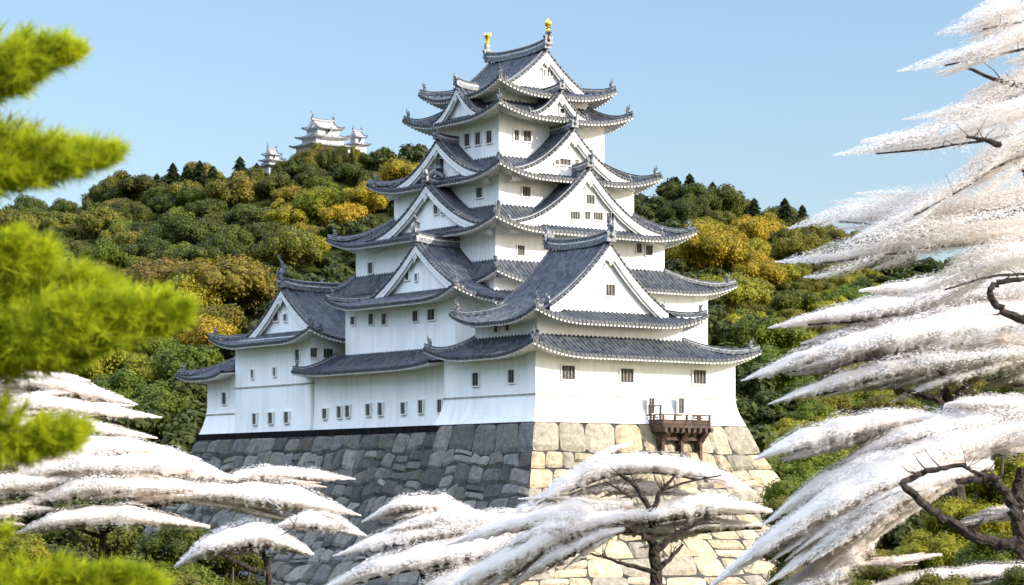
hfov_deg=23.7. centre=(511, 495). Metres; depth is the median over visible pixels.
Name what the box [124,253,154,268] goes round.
broadleaf tree
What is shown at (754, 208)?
conifer
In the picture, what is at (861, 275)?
broadleaf tree
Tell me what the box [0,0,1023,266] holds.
sky
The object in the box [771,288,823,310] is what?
broadleaf tree
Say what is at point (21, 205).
broadleaf tree
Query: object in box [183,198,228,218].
broadleaf tree
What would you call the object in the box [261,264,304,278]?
broadleaf tree
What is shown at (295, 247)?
broadleaf tree
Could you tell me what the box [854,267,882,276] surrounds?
broadleaf tree
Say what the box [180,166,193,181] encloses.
conifer
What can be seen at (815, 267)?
broadleaf tree
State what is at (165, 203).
broadleaf tree
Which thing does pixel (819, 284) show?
broadleaf tree
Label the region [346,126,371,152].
distant turret
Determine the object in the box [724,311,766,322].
broadleaf tree
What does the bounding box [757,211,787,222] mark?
broadleaf tree
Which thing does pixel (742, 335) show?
broadleaf tree
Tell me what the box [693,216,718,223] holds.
broadleaf tree
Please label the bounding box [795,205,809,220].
conifer
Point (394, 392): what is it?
gallery wing
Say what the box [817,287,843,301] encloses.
broadleaf tree
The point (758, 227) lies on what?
broadleaf tree
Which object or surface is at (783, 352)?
broadleaf tree
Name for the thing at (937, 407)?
broadleaf tree
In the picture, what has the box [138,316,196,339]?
broadleaf tree
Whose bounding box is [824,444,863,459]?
broadleaf tree
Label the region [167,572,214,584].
shrub
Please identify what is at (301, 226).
broadleaf tree
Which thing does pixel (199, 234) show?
broadleaf tree
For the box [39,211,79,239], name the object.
broadleaf tree
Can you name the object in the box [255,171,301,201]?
broadleaf tree
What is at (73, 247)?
broadleaf tree
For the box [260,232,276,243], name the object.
broadleaf tree
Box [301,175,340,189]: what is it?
broadleaf tree
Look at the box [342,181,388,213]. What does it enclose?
broadleaf tree
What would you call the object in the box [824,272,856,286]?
broadleaf tree
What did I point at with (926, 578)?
shrub
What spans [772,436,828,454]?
broadleaf tree
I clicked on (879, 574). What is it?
shrub
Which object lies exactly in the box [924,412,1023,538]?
shrub
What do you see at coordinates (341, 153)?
broadleaf tree
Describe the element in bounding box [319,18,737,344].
castle keep
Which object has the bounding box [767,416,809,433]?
broadleaf tree
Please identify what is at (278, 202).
broadleaf tree
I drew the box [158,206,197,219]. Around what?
broadleaf tree
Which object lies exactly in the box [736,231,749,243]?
broadleaf tree
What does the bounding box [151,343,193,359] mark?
broadleaf tree
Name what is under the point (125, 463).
blossom tree
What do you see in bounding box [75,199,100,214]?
broadleaf tree
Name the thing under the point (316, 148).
broadleaf tree
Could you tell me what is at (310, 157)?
broadleaf tree
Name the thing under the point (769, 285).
broadleaf tree
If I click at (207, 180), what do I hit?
broadleaf tree
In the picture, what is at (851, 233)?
broadleaf tree
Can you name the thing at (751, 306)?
broadleaf tree
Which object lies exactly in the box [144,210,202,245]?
broadleaf tree
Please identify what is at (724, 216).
broadleaf tree
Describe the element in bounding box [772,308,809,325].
broadleaf tree
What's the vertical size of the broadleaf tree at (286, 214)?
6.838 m
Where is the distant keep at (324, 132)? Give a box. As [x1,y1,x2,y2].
[289,112,356,153]
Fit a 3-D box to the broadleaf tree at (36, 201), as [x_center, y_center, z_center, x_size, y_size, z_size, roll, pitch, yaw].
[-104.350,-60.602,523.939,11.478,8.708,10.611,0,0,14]
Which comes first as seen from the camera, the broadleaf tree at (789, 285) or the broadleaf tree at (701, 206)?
the broadleaf tree at (789, 285)
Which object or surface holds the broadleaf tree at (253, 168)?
on the ground
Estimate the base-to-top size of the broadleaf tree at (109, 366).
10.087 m
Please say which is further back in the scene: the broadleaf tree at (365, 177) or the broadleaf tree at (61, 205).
the broadleaf tree at (61, 205)
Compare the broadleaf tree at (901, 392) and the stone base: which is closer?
the stone base
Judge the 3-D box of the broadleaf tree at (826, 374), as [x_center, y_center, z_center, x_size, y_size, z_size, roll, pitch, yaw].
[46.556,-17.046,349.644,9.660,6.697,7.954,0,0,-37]
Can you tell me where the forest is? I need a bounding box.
[0,143,1023,558]
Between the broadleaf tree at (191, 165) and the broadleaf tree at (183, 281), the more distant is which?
the broadleaf tree at (191, 165)
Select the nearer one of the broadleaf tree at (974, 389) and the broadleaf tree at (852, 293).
the broadleaf tree at (974, 389)
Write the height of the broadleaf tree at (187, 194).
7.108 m
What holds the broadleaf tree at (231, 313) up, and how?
on the ground
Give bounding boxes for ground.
[15,169,995,530]
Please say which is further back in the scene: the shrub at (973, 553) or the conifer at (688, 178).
the conifer at (688, 178)
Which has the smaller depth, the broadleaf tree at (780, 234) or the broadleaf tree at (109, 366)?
the broadleaf tree at (109, 366)
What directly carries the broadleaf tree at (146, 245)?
on the ground
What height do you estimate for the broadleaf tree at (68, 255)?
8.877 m
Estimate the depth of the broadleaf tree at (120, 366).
341.10 m
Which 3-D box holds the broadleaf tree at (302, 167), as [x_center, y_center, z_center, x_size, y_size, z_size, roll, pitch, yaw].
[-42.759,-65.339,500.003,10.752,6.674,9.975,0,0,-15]
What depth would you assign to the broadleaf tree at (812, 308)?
397.55 m
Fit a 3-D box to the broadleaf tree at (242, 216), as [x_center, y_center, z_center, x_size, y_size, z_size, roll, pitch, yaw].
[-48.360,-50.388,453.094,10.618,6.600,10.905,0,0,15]
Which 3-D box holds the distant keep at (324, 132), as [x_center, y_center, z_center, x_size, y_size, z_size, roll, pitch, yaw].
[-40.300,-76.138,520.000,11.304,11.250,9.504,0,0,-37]
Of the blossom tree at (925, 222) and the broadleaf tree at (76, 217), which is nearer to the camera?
the blossom tree at (925, 222)
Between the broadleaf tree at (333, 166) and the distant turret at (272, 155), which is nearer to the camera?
the broadleaf tree at (333, 166)
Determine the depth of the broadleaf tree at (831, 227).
521.98 m
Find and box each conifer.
[151,173,161,182]
[164,163,181,185]
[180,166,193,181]
[191,160,207,187]
[205,166,219,180]
[229,156,247,179]
[666,176,681,202]
[682,173,694,184]
[707,181,716,190]
[746,198,761,215]
[774,197,796,222]
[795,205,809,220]
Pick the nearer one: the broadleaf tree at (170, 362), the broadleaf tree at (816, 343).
the broadleaf tree at (170, 362)
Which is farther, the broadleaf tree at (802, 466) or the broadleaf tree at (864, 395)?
the broadleaf tree at (864, 395)
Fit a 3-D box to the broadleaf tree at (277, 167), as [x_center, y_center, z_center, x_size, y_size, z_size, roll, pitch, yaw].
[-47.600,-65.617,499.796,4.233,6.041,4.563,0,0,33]
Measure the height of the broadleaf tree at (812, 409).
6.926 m
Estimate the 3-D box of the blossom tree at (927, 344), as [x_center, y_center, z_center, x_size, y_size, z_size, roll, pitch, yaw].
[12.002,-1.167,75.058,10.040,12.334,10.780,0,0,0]
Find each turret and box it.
[208,253,344,432]
[258,142,285,174]
[324,211,513,362]
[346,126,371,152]
[423,210,761,463]
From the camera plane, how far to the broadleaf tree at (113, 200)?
496.95 m
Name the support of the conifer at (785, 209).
on the ground
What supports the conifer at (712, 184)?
on the ground
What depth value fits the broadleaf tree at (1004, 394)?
340.87 m
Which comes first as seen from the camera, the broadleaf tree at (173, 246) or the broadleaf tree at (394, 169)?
the broadleaf tree at (173, 246)
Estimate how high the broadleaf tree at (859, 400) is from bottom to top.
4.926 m
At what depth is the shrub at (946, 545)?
65.67 m
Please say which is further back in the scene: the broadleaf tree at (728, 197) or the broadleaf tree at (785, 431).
the broadleaf tree at (728, 197)
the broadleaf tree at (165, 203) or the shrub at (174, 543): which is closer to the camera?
the shrub at (174, 543)
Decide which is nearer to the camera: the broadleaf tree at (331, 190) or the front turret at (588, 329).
the front turret at (588, 329)
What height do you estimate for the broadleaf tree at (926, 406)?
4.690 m
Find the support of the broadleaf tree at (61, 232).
on the ground
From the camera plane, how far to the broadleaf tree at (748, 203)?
521.05 m
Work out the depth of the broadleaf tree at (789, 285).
419.38 m
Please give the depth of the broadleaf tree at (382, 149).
498.89 m
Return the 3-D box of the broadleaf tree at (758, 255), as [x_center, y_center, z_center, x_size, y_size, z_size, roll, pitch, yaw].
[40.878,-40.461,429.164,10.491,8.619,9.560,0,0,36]
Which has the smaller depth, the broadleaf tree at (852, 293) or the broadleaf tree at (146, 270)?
the broadleaf tree at (146, 270)
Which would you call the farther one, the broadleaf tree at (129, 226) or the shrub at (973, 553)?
the broadleaf tree at (129, 226)
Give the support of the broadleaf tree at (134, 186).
on the ground
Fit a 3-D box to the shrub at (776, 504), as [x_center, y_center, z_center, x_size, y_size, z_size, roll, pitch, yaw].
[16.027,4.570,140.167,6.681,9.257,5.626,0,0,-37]
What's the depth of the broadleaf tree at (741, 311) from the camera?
375.71 m
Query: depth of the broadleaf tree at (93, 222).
462.63 m
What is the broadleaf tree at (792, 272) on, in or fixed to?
on the ground
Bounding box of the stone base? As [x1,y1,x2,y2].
[124,421,874,584]
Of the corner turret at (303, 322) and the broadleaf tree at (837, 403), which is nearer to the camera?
the corner turret at (303, 322)
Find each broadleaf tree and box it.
[0,208,46,234]
[2,194,47,209]
[8,201,40,212]
[20,207,59,217]
[32,225,69,238]
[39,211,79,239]
[40,197,78,213]
[46,249,94,283]
[55,236,82,257]
[58,257,109,272]
[58,347,126,381]
[71,212,78,223]
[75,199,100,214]
[75,204,126,239]
[76,236,137,268]
[77,202,123,222]
[79,373,109,401]
[80,179,133,203]
[80,240,94,246]
[94,368,151,403]
[96,222,129,241]
[97,260,118,272]
[102,197,133,203]
[103,168,140,199]
[106,197,149,218]
[107,219,133,227]
[110,230,147,246]
[110,267,129,278]
[114,275,160,292]
[115,200,151,221]
[116,352,150,371]
[117,173,168,205]
[120,387,196,440]
[123,221,138,231]
[123,256,188,284]
[123,353,170,384]
[124,234,172,257]
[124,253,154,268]
[130,217,162,231]
[134,335,186,357]
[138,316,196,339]
[140,186,173,203]
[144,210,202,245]
[146,193,182,215]
[146,378,171,391]
[149,344,223,380]
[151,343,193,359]
[152,244,215,261]
[153,273,225,309]
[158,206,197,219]
[160,174,179,183]
[163,241,190,250]
[168,179,203,204]
[169,253,279,308]
[175,313,240,347]
[177,185,212,205]
[183,161,223,180]
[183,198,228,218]
[188,221,228,245]
[193,216,226,224]
[193,303,246,328]
[198,233,250,260]
[202,178,221,188]
[202,210,233,225]
[204,169,258,209]
[213,223,255,252]
[221,203,255,218]
[222,206,273,228]
[231,165,268,176]
[232,273,277,314]
[241,221,285,247]
[250,169,267,179]
[250,223,323,271]
[254,177,270,200]
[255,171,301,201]
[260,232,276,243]
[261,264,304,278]
[264,203,312,227]
[269,185,308,202]
[270,161,286,174]
[270,198,292,208]
[282,161,319,179]
[285,154,303,173]
[291,222,321,230]
[292,186,349,227]
[293,167,338,185]
[295,142,332,159]
[295,185,333,196]
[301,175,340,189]
[303,150,321,167]
[303,225,327,239]
[305,187,351,202]
[315,236,331,254]
[317,150,334,170]
[318,202,367,226]
[328,161,363,180]
[332,145,349,163]
[333,164,368,187]
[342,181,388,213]
[347,145,361,163]
[356,170,380,186]
[360,151,375,171]
[374,147,393,157]
[377,157,419,186]
[655,198,697,224]
[662,180,706,202]
[665,219,747,270]
[673,192,710,216]
[686,260,726,269]
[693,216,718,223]
[694,271,774,309]
[695,183,746,216]
[700,219,737,235]
[702,209,736,225]
[716,313,771,345]
[718,244,771,273]
[724,299,766,314]
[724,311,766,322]
[725,307,753,317]
[729,216,772,240]
[731,260,787,283]
[732,312,806,350]
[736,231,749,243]
[738,195,750,216]
[738,214,757,218]
[740,343,812,392]
[745,237,772,256]
[746,276,774,291]
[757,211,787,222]
[760,205,796,220]
[764,226,808,249]
[764,448,843,480]
[765,219,787,240]
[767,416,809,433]
[769,228,823,264]
[769,257,782,266]
[770,262,800,287]
[770,424,803,440]
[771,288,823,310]
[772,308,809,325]
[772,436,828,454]
[777,281,814,291]
[777,347,794,357]
[779,221,791,227]
[779,398,838,421]
[780,374,814,409]
[782,261,813,272]
[784,216,823,235]
[792,225,819,238]
[792,266,810,280]
[794,330,818,350]
[795,274,837,292]
[796,394,853,413]
[797,412,857,427]
[801,324,846,334]
[802,296,852,313]
[802,325,846,349]
[806,235,845,265]
[811,260,835,273]
[813,263,867,280]
[815,363,866,380]
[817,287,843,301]
[819,222,835,231]
[819,226,848,243]
[822,284,875,303]
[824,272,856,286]
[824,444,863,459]
[836,229,882,268]
[837,281,859,288]
[845,393,863,412]
[849,393,924,415]
[851,389,893,401]
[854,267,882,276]
[890,384,936,401]
[914,398,930,411]
[927,404,941,412]
[931,394,967,409]
[937,378,990,397]
[983,390,1023,396]
[984,374,1022,396]
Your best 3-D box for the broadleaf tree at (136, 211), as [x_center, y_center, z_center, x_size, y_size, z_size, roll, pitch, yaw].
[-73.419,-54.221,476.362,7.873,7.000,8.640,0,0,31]
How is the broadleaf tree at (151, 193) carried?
on the ground
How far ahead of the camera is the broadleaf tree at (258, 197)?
498.46 m
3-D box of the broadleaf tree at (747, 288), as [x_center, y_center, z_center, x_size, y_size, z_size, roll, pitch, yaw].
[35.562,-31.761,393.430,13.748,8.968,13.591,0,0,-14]
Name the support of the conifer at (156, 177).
on the ground
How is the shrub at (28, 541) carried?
on the ground
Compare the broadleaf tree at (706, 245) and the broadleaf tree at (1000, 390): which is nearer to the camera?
the broadleaf tree at (1000, 390)
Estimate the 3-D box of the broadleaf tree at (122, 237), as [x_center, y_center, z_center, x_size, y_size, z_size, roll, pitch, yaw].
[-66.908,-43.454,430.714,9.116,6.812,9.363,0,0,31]
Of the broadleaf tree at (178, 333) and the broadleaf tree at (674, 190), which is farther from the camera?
the broadleaf tree at (674, 190)
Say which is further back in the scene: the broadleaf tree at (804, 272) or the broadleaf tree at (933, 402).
the broadleaf tree at (804, 272)
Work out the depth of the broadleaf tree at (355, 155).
499.32 m
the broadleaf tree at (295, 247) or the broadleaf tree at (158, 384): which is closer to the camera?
the broadleaf tree at (158, 384)
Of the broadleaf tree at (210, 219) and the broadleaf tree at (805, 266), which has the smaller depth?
the broadleaf tree at (210, 219)
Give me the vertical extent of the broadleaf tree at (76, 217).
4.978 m
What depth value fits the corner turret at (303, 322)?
211.03 m
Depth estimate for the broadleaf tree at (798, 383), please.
329.53 m
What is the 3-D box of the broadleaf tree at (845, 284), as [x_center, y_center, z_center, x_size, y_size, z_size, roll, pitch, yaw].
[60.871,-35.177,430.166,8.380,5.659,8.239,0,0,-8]
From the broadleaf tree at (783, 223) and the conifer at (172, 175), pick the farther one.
the conifer at (172, 175)
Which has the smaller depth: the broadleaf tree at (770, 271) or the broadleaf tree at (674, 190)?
the broadleaf tree at (770, 271)
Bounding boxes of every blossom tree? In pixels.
[0,371,361,564]
[175,509,366,584]
[323,490,586,584]
[446,443,772,584]
[710,391,1023,584]
[741,262,1023,539]
[775,0,1023,324]
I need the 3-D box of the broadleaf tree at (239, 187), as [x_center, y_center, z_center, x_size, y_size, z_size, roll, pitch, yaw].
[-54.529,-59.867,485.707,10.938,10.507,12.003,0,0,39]
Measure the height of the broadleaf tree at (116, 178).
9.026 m
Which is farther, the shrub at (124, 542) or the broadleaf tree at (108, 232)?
the broadleaf tree at (108, 232)
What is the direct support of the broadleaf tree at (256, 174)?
on the ground
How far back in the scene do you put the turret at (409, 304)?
198.65 m
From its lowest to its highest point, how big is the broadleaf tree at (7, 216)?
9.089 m
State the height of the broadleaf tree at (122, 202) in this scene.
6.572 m
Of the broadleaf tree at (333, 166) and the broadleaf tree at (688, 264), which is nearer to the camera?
the broadleaf tree at (688, 264)
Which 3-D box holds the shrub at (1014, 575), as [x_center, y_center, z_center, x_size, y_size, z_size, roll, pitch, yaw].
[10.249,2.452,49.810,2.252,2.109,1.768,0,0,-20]
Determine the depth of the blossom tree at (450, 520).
94.76 m
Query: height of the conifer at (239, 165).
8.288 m
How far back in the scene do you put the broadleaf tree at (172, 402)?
302.38 m
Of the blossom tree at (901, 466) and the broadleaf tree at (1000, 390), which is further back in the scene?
the broadleaf tree at (1000, 390)
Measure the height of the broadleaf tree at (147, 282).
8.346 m
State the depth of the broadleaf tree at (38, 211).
493.94 m
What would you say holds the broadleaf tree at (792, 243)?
on the ground
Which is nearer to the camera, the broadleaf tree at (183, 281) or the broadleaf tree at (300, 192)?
the broadleaf tree at (183, 281)
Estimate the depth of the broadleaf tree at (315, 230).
418.17 m
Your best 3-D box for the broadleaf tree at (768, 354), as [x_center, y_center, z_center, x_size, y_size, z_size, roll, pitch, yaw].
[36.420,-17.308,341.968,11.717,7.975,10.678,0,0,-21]
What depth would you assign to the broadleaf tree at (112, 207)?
475.00 m
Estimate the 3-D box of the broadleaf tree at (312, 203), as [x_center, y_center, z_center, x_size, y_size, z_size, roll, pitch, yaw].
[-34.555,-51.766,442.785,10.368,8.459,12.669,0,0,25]
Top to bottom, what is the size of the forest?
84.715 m
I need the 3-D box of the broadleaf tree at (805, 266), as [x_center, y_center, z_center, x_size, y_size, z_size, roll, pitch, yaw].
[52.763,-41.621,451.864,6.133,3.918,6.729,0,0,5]
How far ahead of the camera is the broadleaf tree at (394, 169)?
434.85 m
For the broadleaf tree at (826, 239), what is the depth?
474.13 m
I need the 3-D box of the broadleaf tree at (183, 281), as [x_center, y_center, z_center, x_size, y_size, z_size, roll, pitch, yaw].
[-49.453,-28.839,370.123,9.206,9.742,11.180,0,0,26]
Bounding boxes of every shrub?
[0,529,53,573]
[27,541,117,572]
[35,502,146,562]
[108,550,227,584]
[134,521,232,569]
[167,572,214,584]
[204,547,276,584]
[750,494,849,584]
[758,474,871,582]
[849,579,875,584]
[854,547,917,582]
[886,527,963,579]
[908,570,972,584]
[918,496,1009,568]
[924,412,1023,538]
[952,530,1017,584]
[989,564,1023,584]
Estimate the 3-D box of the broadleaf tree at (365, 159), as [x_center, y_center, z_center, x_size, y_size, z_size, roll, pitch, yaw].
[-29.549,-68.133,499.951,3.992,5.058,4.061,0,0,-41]
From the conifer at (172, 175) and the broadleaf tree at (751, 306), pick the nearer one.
the broadleaf tree at (751, 306)
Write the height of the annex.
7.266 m
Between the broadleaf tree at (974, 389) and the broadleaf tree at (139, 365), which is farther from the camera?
the broadleaf tree at (974, 389)
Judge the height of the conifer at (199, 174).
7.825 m
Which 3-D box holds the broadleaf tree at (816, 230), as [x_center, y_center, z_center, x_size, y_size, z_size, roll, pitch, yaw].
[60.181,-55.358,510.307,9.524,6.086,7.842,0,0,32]
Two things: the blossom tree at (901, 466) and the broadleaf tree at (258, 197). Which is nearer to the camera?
the blossom tree at (901, 466)
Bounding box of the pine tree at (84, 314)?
[0,16,205,584]
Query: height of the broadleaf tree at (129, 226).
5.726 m
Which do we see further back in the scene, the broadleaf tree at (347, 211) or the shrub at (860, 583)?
the broadleaf tree at (347, 211)
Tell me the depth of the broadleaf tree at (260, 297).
375.14 m
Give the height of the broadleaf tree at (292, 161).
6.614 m
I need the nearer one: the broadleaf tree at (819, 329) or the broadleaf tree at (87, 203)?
the broadleaf tree at (819, 329)
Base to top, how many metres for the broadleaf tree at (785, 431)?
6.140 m
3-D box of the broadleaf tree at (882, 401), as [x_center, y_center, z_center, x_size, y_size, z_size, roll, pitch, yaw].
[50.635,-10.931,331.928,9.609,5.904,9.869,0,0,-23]
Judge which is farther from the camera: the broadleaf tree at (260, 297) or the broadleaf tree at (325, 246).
the broadleaf tree at (325, 246)
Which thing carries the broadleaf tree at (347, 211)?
on the ground
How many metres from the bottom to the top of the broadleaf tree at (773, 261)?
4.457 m
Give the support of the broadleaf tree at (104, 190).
on the ground
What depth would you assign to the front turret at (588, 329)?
185.55 m
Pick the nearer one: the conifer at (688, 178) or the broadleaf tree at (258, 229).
the broadleaf tree at (258, 229)
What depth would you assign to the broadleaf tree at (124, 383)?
321.00 m
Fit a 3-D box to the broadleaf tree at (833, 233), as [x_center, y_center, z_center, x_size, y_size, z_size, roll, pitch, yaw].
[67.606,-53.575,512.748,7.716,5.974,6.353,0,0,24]
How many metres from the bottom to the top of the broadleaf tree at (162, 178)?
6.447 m
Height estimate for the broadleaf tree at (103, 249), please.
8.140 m
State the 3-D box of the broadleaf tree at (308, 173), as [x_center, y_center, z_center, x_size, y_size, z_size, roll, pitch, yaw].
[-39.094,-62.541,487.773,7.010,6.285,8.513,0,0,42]
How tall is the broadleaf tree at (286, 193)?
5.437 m
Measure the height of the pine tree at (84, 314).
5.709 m
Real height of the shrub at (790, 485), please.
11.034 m
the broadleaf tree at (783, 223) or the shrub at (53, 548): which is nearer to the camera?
the shrub at (53, 548)
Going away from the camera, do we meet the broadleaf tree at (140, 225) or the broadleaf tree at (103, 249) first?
the broadleaf tree at (103, 249)
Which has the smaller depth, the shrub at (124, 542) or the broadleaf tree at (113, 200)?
the shrub at (124, 542)
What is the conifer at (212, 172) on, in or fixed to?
on the ground
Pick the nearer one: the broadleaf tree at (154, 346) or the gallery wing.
the gallery wing
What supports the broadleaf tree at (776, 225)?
on the ground
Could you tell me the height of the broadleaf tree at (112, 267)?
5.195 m
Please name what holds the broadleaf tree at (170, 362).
on the ground
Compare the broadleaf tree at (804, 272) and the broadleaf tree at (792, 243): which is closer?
the broadleaf tree at (804, 272)
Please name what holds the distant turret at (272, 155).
on the ground
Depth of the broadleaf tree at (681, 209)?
472.25 m
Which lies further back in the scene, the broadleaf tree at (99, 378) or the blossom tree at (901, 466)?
the broadleaf tree at (99, 378)
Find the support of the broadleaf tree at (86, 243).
on the ground
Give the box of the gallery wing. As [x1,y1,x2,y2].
[195,349,506,440]
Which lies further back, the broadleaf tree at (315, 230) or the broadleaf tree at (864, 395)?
the broadleaf tree at (315, 230)
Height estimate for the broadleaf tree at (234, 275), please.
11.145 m
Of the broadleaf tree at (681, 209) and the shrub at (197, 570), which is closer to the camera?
the shrub at (197, 570)
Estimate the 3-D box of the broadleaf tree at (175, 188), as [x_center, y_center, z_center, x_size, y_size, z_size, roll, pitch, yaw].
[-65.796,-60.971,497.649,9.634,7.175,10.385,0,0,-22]
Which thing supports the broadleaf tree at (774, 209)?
on the ground
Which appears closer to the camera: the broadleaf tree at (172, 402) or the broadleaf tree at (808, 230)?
the broadleaf tree at (172, 402)
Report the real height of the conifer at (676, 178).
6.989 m
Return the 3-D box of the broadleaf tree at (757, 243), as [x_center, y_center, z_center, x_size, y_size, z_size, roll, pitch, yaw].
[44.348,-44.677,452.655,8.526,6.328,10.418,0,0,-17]
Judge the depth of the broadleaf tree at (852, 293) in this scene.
406.86 m
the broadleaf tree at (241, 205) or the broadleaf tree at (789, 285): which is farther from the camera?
the broadleaf tree at (241, 205)
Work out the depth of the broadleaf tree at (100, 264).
397.37 m
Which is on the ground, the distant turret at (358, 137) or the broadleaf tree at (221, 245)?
the broadleaf tree at (221, 245)
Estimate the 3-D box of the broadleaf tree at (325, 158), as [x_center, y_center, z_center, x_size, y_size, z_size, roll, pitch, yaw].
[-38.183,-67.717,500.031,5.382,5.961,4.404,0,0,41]
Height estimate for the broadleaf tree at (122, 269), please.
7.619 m
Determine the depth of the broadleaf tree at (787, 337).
356.51 m
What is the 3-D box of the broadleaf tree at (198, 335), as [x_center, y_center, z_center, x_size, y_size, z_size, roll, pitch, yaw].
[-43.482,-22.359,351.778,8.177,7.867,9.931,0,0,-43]
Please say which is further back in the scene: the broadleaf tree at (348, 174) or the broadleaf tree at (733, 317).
the broadleaf tree at (348, 174)
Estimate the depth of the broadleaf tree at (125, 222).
461.10 m
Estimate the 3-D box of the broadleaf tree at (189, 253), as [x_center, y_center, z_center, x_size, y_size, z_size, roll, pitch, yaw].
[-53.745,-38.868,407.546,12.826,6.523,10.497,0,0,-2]
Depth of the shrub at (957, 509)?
71.82 m
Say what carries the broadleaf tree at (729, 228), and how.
on the ground
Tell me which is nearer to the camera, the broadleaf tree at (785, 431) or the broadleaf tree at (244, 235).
the broadleaf tree at (785, 431)
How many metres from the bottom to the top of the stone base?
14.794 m
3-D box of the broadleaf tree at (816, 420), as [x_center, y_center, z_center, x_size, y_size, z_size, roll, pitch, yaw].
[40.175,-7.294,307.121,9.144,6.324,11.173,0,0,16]
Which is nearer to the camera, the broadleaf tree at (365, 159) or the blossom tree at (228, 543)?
the blossom tree at (228, 543)
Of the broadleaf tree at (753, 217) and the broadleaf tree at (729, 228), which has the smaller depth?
the broadleaf tree at (729, 228)
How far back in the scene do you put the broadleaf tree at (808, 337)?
367.47 m
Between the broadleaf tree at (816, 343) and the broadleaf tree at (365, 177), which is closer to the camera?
the broadleaf tree at (816, 343)
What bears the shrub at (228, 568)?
on the ground
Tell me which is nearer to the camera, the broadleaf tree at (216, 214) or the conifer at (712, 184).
the broadleaf tree at (216, 214)
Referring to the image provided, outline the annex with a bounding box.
[176,357,236,434]

